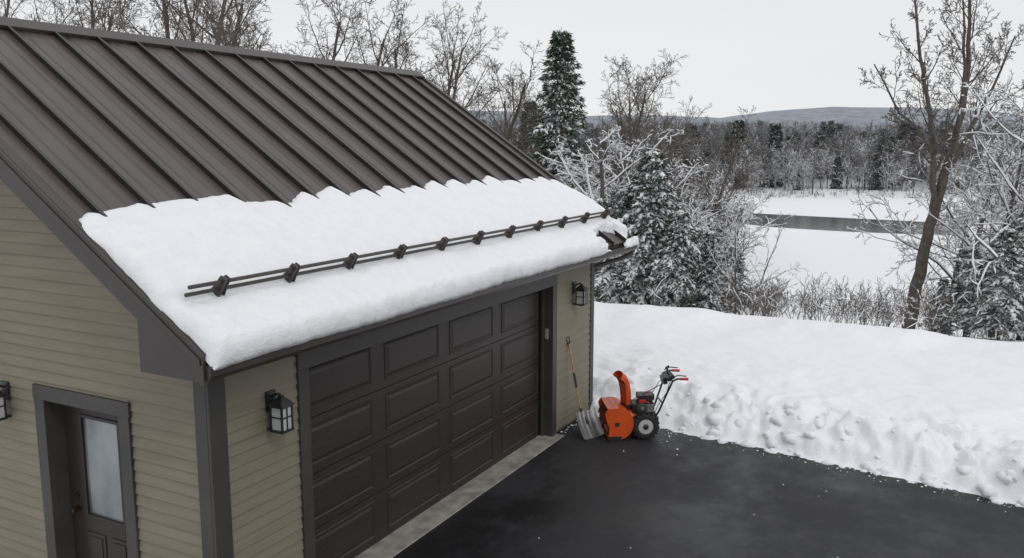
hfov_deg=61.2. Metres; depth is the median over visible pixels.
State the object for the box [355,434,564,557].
concrete apron
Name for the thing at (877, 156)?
distant forest
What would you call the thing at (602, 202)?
spruce tree
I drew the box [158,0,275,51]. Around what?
bare tree
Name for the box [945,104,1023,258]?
snowy bare tree
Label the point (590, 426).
snow shovel
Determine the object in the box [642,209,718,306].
spruce tree
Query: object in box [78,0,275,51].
bare tree
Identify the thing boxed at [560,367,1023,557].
snow crumbs
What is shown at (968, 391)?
snow ground
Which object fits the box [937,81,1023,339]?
snowy bare tree
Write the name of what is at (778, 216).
sapling thicket
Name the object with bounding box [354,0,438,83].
bare tree
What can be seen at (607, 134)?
snowy bare tree
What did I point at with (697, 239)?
spruce tree
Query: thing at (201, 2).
bare tree
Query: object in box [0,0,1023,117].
sky
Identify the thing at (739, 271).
spruce tree
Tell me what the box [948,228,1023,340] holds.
spruce tree
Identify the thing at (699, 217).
snowy bare tree
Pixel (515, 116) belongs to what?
bare tree
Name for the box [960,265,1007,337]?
spruce tree
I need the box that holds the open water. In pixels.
[729,212,968,234]
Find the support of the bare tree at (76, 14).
on the snow ground
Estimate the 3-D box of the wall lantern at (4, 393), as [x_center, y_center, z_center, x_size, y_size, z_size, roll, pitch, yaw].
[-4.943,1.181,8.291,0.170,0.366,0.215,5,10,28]
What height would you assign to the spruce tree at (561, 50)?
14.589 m
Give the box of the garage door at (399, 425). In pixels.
[309,291,539,557]
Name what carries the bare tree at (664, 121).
on the snow ground
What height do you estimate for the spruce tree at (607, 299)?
5.092 m
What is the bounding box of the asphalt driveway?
[393,417,1023,557]
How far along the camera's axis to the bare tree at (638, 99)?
67.70 m
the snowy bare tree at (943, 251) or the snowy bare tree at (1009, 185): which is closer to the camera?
the snowy bare tree at (1009, 185)
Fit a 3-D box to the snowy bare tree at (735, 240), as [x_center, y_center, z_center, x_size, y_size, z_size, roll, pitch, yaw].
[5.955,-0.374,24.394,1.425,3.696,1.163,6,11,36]
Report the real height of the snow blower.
1.082 m
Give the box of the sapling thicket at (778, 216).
[604,198,789,312]
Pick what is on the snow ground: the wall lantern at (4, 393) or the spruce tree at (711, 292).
the spruce tree at (711, 292)
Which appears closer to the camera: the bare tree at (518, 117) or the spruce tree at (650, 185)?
the spruce tree at (650, 185)
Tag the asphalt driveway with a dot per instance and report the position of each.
(572, 493)
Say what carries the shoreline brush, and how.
on the snow ground
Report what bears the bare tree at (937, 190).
on the snow ground
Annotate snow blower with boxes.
[598,365,688,441]
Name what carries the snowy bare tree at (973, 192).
on the snow ground
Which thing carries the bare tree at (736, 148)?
on the snow ground
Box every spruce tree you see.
[517,100,554,174]
[527,27,618,303]
[593,197,609,301]
[594,188,640,303]
[597,181,667,304]
[606,150,688,306]
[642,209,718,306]
[666,227,720,311]
[684,231,738,313]
[722,244,759,311]
[919,278,959,334]
[931,247,992,336]
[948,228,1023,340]
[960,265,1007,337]
[987,213,1023,316]
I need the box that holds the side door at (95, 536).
[63,405,127,557]
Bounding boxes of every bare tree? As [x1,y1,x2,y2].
[0,0,54,22]
[13,0,98,26]
[25,0,127,31]
[73,0,164,37]
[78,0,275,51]
[79,0,143,31]
[88,0,278,52]
[114,0,299,55]
[153,0,285,53]
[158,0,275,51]
[284,0,373,62]
[320,0,444,75]
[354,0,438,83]
[415,0,519,137]
[424,2,498,128]
[464,41,571,158]
[473,59,546,163]
[502,75,583,168]
[536,125,684,297]
[545,130,630,200]
[549,135,738,297]
[582,70,687,205]
[587,48,711,301]
[591,58,688,303]
[623,95,706,306]
[663,158,769,284]
[680,106,772,246]
[690,196,808,306]
[700,201,757,313]
[847,138,1023,336]
[850,86,1023,335]
[852,127,1023,336]
[859,0,1023,328]
[885,201,1013,298]
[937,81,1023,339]
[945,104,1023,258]
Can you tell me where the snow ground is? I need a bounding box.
[471,107,1023,504]
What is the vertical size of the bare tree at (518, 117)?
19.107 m
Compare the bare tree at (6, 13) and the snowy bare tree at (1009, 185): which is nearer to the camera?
the snowy bare tree at (1009, 185)
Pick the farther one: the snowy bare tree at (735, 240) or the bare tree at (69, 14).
the bare tree at (69, 14)
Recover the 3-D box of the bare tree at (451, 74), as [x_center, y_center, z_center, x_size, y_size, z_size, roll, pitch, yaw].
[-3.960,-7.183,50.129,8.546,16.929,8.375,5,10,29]
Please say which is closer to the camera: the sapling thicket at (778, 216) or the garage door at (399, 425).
the garage door at (399, 425)
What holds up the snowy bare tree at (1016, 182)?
on the snow ground
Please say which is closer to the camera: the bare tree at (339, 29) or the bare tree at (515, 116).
the bare tree at (339, 29)
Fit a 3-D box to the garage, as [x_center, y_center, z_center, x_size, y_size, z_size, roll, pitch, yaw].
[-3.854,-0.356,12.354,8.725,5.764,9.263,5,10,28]
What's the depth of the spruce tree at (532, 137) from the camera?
60.76 m
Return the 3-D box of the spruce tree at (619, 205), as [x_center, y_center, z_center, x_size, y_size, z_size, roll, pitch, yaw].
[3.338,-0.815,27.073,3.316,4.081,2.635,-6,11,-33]
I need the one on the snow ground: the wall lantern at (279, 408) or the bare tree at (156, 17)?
the bare tree at (156, 17)
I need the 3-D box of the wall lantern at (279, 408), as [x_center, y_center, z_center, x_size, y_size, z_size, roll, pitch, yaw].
[-2.058,1.178,7.657,0.215,0.366,0.170,5,10,28]
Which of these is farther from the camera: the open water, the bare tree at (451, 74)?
the open water
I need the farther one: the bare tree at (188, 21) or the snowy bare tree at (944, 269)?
the bare tree at (188, 21)
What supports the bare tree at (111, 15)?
on the snow ground
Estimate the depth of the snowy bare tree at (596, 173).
41.23 m
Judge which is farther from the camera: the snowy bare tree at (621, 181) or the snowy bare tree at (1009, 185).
the snowy bare tree at (621, 181)
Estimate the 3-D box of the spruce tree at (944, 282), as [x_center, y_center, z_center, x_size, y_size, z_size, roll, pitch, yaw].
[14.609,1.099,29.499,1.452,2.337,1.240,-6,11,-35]
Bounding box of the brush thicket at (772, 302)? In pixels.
[594,253,1023,341]
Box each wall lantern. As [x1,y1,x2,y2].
[0,381,11,420]
[265,389,294,434]
[572,281,587,305]
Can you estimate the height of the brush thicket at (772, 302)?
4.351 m
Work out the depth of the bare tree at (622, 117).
73.45 m
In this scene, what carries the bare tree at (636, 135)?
on the snow ground
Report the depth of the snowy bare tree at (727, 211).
37.75 m
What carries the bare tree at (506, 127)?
on the snow ground
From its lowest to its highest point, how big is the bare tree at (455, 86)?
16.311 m
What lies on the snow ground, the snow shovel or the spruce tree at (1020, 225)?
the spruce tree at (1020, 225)
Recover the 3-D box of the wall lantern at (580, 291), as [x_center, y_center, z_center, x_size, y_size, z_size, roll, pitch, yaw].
[1.062,0.234,13.465,0.215,0.366,0.170,5,10,28]
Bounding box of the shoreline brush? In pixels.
[713,181,997,197]
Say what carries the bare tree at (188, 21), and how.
on the snow ground
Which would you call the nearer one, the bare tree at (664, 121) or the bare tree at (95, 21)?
the bare tree at (95, 21)
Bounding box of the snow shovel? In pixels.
[566,336,604,439]
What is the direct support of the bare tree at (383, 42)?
on the snow ground
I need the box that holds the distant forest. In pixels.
[481,118,1023,313]
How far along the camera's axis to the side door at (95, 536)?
8.26 m
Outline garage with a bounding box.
[0,16,638,557]
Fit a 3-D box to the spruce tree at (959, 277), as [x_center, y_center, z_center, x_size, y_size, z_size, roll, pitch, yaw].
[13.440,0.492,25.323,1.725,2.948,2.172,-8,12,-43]

